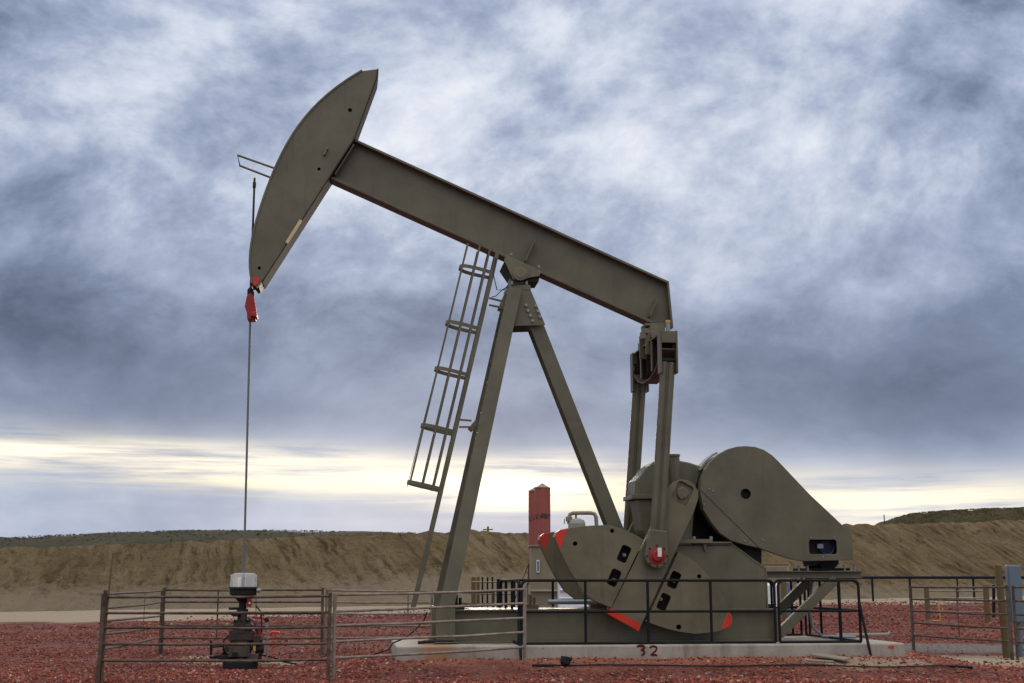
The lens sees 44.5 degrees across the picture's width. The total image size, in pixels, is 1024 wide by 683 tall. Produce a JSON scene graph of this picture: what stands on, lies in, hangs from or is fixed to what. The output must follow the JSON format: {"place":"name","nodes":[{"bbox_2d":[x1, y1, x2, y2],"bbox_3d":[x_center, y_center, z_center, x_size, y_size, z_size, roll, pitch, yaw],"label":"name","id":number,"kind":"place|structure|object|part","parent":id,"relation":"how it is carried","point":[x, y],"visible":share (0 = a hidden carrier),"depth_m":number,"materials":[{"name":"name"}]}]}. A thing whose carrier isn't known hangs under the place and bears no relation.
{"place":"outdoors","nodes":[
{"label":"outdoors","id":0,"kind":"place"},
{"bbox_2d":[0,530,398,547],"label":"hill","id":1,"kind":"structure","parent":0,"point":[148,537],"depth_m":204.92,"materials":[{"name":"brown soil"}]},
{"bbox_2d":[1,529,419,546],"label":"hill scrub","id":2,"kind":"object","parent":1,"relation":"on","point":[265,530],"visible":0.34,"depth_m":211.44,"materials":[{"name":"brown plant"}]},
{"bbox_2d":[0,519,1023,611],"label":"berm terrain","id":3,"kind":"structure","parent":0,"point":[62,578],"depth_m":59.89,"materials":[{"name":"brown soil"}]},
{"bbox_2d":[0,596,1023,682],"bbox_3d":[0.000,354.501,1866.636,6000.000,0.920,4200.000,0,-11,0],"label":"ground","id":4,"kind":"structure","parent":0,"point":[60,619],"depth_m":29.64,"materials":[{"name":"red gravel"}]},
{"bbox_2d":[95,590,107,682],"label":"corner post","id":5,"kind":"object","parent":4,"relation":"on","point":[100,645],"visible":1,"depth_m":20.80,"materials":[{"name":"metal"}]},
{"bbox_2d":[100,553,113,682],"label":"stake","id":6,"kind":"object","parent":4,"relation":"on","point":[103,655],"visible":1,"depth_m":20.98,"materials":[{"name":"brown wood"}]},
{"bbox_2d":[101,590,163,673],"bbox_3d":[-7.543,5.831,25.127,0.063,1.626,8.421,2,-11,-9],"label":"fence panel","id":7,"kind":"object","parent":4,"relation":"on","point":[135,618],"visible":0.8,"depth_m":25.02,"materials":[{"name":"grey metal"}]},
{"bbox_2d":[98,592,331,682],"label":"fence panel","id":8,"kind":"object","parent":4,"relation":"on","point":[328,627],"visible":1,"depth_m":21.00,"materials":[{"name":"grey metal"}]},
{"bbox_2d":[161,588,323,653],"bbox_3d":[-6.312,6.607,29.282,3.802,1.642,0.063,0,-11,0],"label":"fence panel","id":9,"kind":"object","parent":4,"relation":"on","point":[322,616],"visible":0.72,"depth_m":29.31,"materials":[{"name":"grey metal"}]},
{"bbox_2d":[209,575,295,669],"bbox_3d":[-5.037,5.483,24.435,1.655,1.891,0.672,1,-11,-7],"label":"wellhead","id":10,"kind":"object","parent":4,"relation":"on","point":[241,652],"visible":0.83,"depth_m":24.18,"materials":[{"name":"black metal"}]},
{"bbox_2d":[269,631,278,658],"bbox_3d":[-4.590,5.880,24.108,0.202,0.586,0.050,1,-11,-7],"label":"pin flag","id":11,"kind":"object","parent":4,"relation":"on","point":[271,632],"visible":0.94,"depth_m":24.13,"materials":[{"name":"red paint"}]},
{"bbox_2d":[323,590,432,653],"bbox_3d":[-3.105,6.556,28.910,2.750,1.600,0.063,-4,-11,18],"label":"fence panel","id":12,"kind":"object","parent":4,"relation":"on","point":[326,607],"visible":0.66,"depth_m":28.95,"materials":[{"name":"grey metal"}]},
{"bbox_2d":[331,588,525,680],"bbox_3d":[-1.391,5.160,21.870,3.636,1.649,0.065,5,-12,-24],"label":"fence panel","id":13,"kind":"object","parent":4,"relation":"on","point":[335,625],"visible":0.95,"depth_m":21.83,"materials":[{"name":"grey metal"}]},
{"bbox_2d":[434,592,494,606],"bbox_3d":[-1.075,6.371,27.954,1.474,1.569,0.063,-4,-11,21],"label":"fence panel","id":14,"kind":"object","parent":4,"relation":"on","point":[493,597],"visible":0.16,"depth_m":27.88,"materials":[{"name":"metal"}]},
{"bbox_2d":[471,577,475,602],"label":"wood post","id":15,"kind":"object","parent":4,"relation":"on","point":[473,597],"visible":0.45,"depth_m":43.09,"materials":[{"name":"brown wood"}]},
{"bbox_2d":[476,577,479,602],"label":"wood post","id":16,"kind":"object","parent":4,"relation":"on","point":[477,588],"visible":0.56,"depth_m":43.60,"materials":[{"name":"brown wood"}]},
{"bbox_2d":[472,577,521,606],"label":"pipe fence","id":17,"kind":"object","parent":4,"relation":"on","point":[497,593],"visible":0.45,"depth_m":42.13,"materials":[{"name":"black metal"}]},
{"bbox_2d":[0,653,1023,682],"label":"red gravel","id":18,"kind":"structure","parent":4,"relation":"on","point":[174,675],"depth_m":22.04,"materials":[{"name":"red gravel"}]},
{"bbox_2d":[532,664,972,667],"bbox_3d":[4.428,5.907,22.749,8.180,0.131,0.157,1,-11,-5],"label":"hose","id":19,"kind":"object","parent":18,"relation":"on","point":[555,665],"visible":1,"depth_m":22.66,"materials":[{"name":"rubber"}]},
{"bbox_2d":[806,659,833,662],"bbox_3d":[5.655,5.861,22.927,0.495,0.067,0.108,0,-11,0],"label":"board","id":20,"kind":"object","parent":18,"relation":"on","point":[824,661],"visible":1,"depth_m":22.88,"materials":[{"name":"grey wood"}]},
{"bbox_2d":[809,652,850,660],"bbox_3d":[5.959,5.902,23.413,0.727,0.122,0.256,-10,-15,42],"label":"board","id":21,"kind":"object","parent":18,"relation":"on","point":[830,656],"visible":1,"depth_m":23.35,"materials":[{"name":"grey wood"}]},
{"bbox_2d":[0,627,1023,669],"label":"red gravel","id":22,"kind":"structure","parent":4,"relation":"on","point":[191,664],"depth_m":30.71,"materials":[{"name":"red gravel"}]},
{"bbox_2d":[0,599,1023,628],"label":"distant red gravel","id":23,"kind":"structure","parent":4,"relation":"on","point":[894,624],"depth_m":44.35,"materials":[{"name":"red gravel"}]},
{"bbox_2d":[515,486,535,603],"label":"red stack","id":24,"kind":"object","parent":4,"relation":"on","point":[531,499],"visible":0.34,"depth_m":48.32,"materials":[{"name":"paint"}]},
{"bbox_2d":[526,483,550,586],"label":"red stack","id":25,"kind":"object","parent":4,"relation":"on","point":[542,508],"visible":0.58,"depth_m":45.41,"materials":[{"name":"paint"}]},
{"bbox_2d":[528,545,557,606],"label":"equipment shed","id":26,"kind":"structure","parent":4,"relation":"on","point":[541,592],"depth_m":42.25,"materials":[{"name":"metal"}]},
{"bbox_2d":[537,560,539,571],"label":"window","id":27,"kind":"structure","parent":26,"relation":"in","point":[538,564],"depth_m":42.27,"materials":[{"name":"metal"}]},
{"bbox_2d":[560,656,571,664],"bbox_3d":[0.964,5.746,22.509,0.207,0.161,0.221,7,-13,-32],"label":"rubber block","id":28,"kind":"object","parent":4,"relation":"on","point":[565,660],"depth_m":22.45,"materials":[{"name":"rubber"}]},
{"bbox_2d":[558,583,588,606],"bbox_3d":[1.946,7.964,37.541,1.118,1.516,0.866,0,-11,0],"label":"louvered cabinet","id":29,"kind":"object","parent":4,"relation":"on","point":[562,594],"visible":0.14,"depth_m":37.20,"materials":[{"name":"white metal"}]},
{"bbox_2d":[564,511,598,527],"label":"separator vessel","id":30,"kind":"object","parent":4,"relation":"on","point":[575,522],"visible":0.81,"depth_m":47.49,"materials":[{"name":"beige metal"}]},
{"bbox_2d":[391,636,904,660],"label":"concrete slab","id":31,"kind":"structure","parent":4,"relation":"on","point":[777,649],"depth_m":23.71,"materials":[{"name":"grey concrete"}]},
{"bbox_2d":[372,612,427,654],"bbox_3d":[-2.076,5.512,23.586,1.138,0.790,0.231,6,-12,-29],"label":"drain hose","id":32,"kind":"object","parent":31,"relation":"on","point":[400,640],"visible":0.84,"depth_m":23.58,"materials":[{"name":"rubber"}]},
{"bbox_2d":[418,639,453,643],"bbox_3d":[-1.459,5.713,23.834,0.707,0.100,0.197,3,-11,-15],"label":"pipe scrap","id":33,"kind":"object","parent":31,"relation":"on","point":[428,641],"visible":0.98,"depth_m":23.77,"materials":[{"name":"metal"}]},
{"bbox_2d":[499,579,521,659],"bbox_3d":[-0.041,5.505,24.881,0.054,1.525,3.292,1,-11,-7],"label":"safety railing","id":34,"kind":"object","parent":31,"relation":"on","point":[518,641],"visible":0.66,"depth_m":23.91,"materials":[{"name":"brown metal"}]},
{"bbox_2d":[237,68,862,642],"bbox_3d":[0.722,0.172,26.139,13.011,11.853,2.861,1,-11,-7],"label":"pump jack","id":35,"kind":"object","parent":31,"relation":"on","point":[729,514],"visible":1,"depth_m":25.45,"materials":[{"name":"green paint"}]},
{"bbox_2d":[502,579,772,607],"bbox_3d":[2.707,5.732,26.914,6.027,1.216,0.054,1,-11,-7],"label":"safety railing","id":36,"kind":"object","parent":31,"relation":"on","point":[771,595],"visible":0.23,"depth_m":27.25,"materials":[{"name":"black metal"}]},
{"bbox_2d":[520,579,777,644],"bbox_3d":[2.634,5.161,23.896,4.999,1.216,0.054,1,-11,-7],"label":"safety railing","id":37,"kind":"object","parent":31,"relation":"on","point":[585,611],"visible":1,"depth_m":23.88,"materials":[{"name":"black metal"}]},
{"bbox_2d":[774,579,810,635],"bbox_3d":[6.121,5.810,27.326,0.823,1.216,0.054,1,-11,-7],"label":"safety railing","id":38,"kind":"object","parent":31,"relation":"on","point":[801,623],"visible":0.34,"depth_m":27.30,"materials":[{"name":"black metal"}]},
{"bbox_2d":[777,579,871,655],"bbox_3d":[6.029,5.362,24.129,1.750,1.523,0.353,1,-11,-7],"label":"safety railing","id":39,"kind":"object","parent":31,"relation":"on","point":[859,611],"visible":0.95,"depth_m":24.28,"materials":[{"name":"black metal"}]},
{"bbox_2d":[803,579,859,639],"bbox_3d":[6.602,5.537,25.884,0.054,1.216,2.943,1,-11,-8],"label":"safety railing","id":40,"kind":"object","parent":31,"relation":"on","point":[820,607],"visible":0.45,"depth_m":26.34,"materials":[{"name":"black metal"}]},
{"bbox_2d":[836,631,890,636],"bbox_3d":[7.536,6.266,26.781,1.233,0.118,0.070,1,-11,-7],"label":"white conduit","id":41,"kind":"object","parent":31,"relation":"on","point":[873,634],"visible":0.79,"depth_m":26.77,"materials":[{"name":"white plastic"}]},
{"bbox_2d":[767,583,776,605],"bbox_3d":[8.149,8.273,39.144,0.440,1.415,0.440,0,-11,0],"label":"white tank","id":42,"kind":"object","parent":4,"relation":"on","point":[769,601],"visible":0.16,"depth_m":39.03,"materials":[{"name":"metal"}]},
{"bbox_2d":[761,563,789,600],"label":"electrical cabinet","id":43,"kind":"object","parent":4,"relation":"on","point":[776,566],"visible":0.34,"depth_m":51.14,"materials":[{"name":"beige metal"}]},
{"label":"cabinet door","id":44,"kind":"part","parent":43,"relation":"part of","materials":[{"name":"beige metal"}]},
{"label":"cabinet door","id":45,"kind":"part","parent":43,"relation":"part of","materials":[{"name":"beige metal"}]},
{"bbox_2d":[780,582,787,622],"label":"wood post","id":46,"kind":"object","parent":4,"relation":"on","point":[783,595],"visible":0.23,"depth_m":40.12,"materials":[{"name":"brown wood"}]},
{"bbox_2d":[786,583,790,616],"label":"steel post","id":47,"kind":"object","parent":4,"relation":"on","point":[788,591],"visible":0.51,"depth_m":40.65,"materials":[{"name":"grey metal"}]},
{"bbox_2d":[800,576,1023,600],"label":"pipe fence","id":48,"kind":"object","parent":4,"relation":"on","point":[909,578],"visible":0.5,"depth_m":60.87,"materials":[{"name":"black metal"}]},
{"bbox_2d":[924,588,930,618],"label":"wood post","id":49,"kind":"object","parent":4,"relation":"on","point":[927,603],"visible":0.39,"depth_m":44.48,"materials":[{"name":"brown wood"}]},
{"bbox_2d":[929,590,983,612],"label":"fence panel","id":50,"kind":"object","parent":4,"relation":"on","point":[955,598],"visible":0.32,"depth_m":44.02,"materials":[{"name":"grey metal"}]},
{"bbox_2d":[908,585,1013,659],"bbox_3d":[10.372,6.535,29.043,0.079,1.723,3.396,4,-11,-20],"label":"fence panel","id":51,"kind":"object","parent":4,"relation":"on","point":[1008,614],"visible":0.91,"depth_m":28.94,"materials":[{"name":"grey metal"}]},
{"bbox_2d":[983,585,990,621],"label":"wood post","id":52,"kind":"object","parent":4,"relation":"on","point":[986,604],"visible":0.6,"depth_m":42.51,"materials":[{"name":"brown wood"}]},
{"bbox_2d":[992,585,995,617],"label":"steel post","id":53,"kind":"object","parent":4,"relation":"on","point":[993,603],"visible":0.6,"depth_m":45.49,"materials":[{"name":"black metal"}]},
{"bbox_2d":[994,565,1009,657],"bbox_3d":[11.052,6.227,28.133,0.219,2.338,0.164,0,-11,0],"label":"wood post","id":54,"kind":"object","parent":4,"relation":"on","point":[1002,609],"visible":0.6,"depth_m":28.10,"materials":[{"name":"brown wood"}]},
{"bbox_2d":[1005,565,1023,656],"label":"junction box","id":55,"kind":"object","parent":4,"relation":"on","point":[1012,574],"visible":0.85,"depth_m":28.23,"materials":[{"name":"grey metal"}]},
{"bbox_2d":[1008,566,1023,621],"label":"box door","id":56,"kind":"structure","parent":55,"relation":"in","point":[1014,571],"depth_m":28.25,"materials":[{"name":"grey metal"}]},
{"bbox_2d":[1011,585,1023,659],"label":"fence panel","id":57,"kind":"object","parent":4,"relation":"on","point":[1015,614],"visible":0.85,"depth_m":27.49,"materials":[{"name":"grey metal"}]},
{"bbox_2d":[0,0,1023,537],"label":"sky","id":58,"kind":"structure","parent":0,"point":[827,195],"materials":[{"name":"grey"}]},
{"bbox_2d":[932,601,940,621],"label":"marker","id":59,"kind":"object","parent":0,"point":[939,613],"visible":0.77,"depth_m":42.91,"materials":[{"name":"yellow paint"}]},
{"bbox_2d":[877,507,1023,524],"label":"grassy hill","id":60,"kind":"structure","parent":0,"point":[983,518],"depth_m":106.93,"materials":[{"name":"plant"}]}
]}

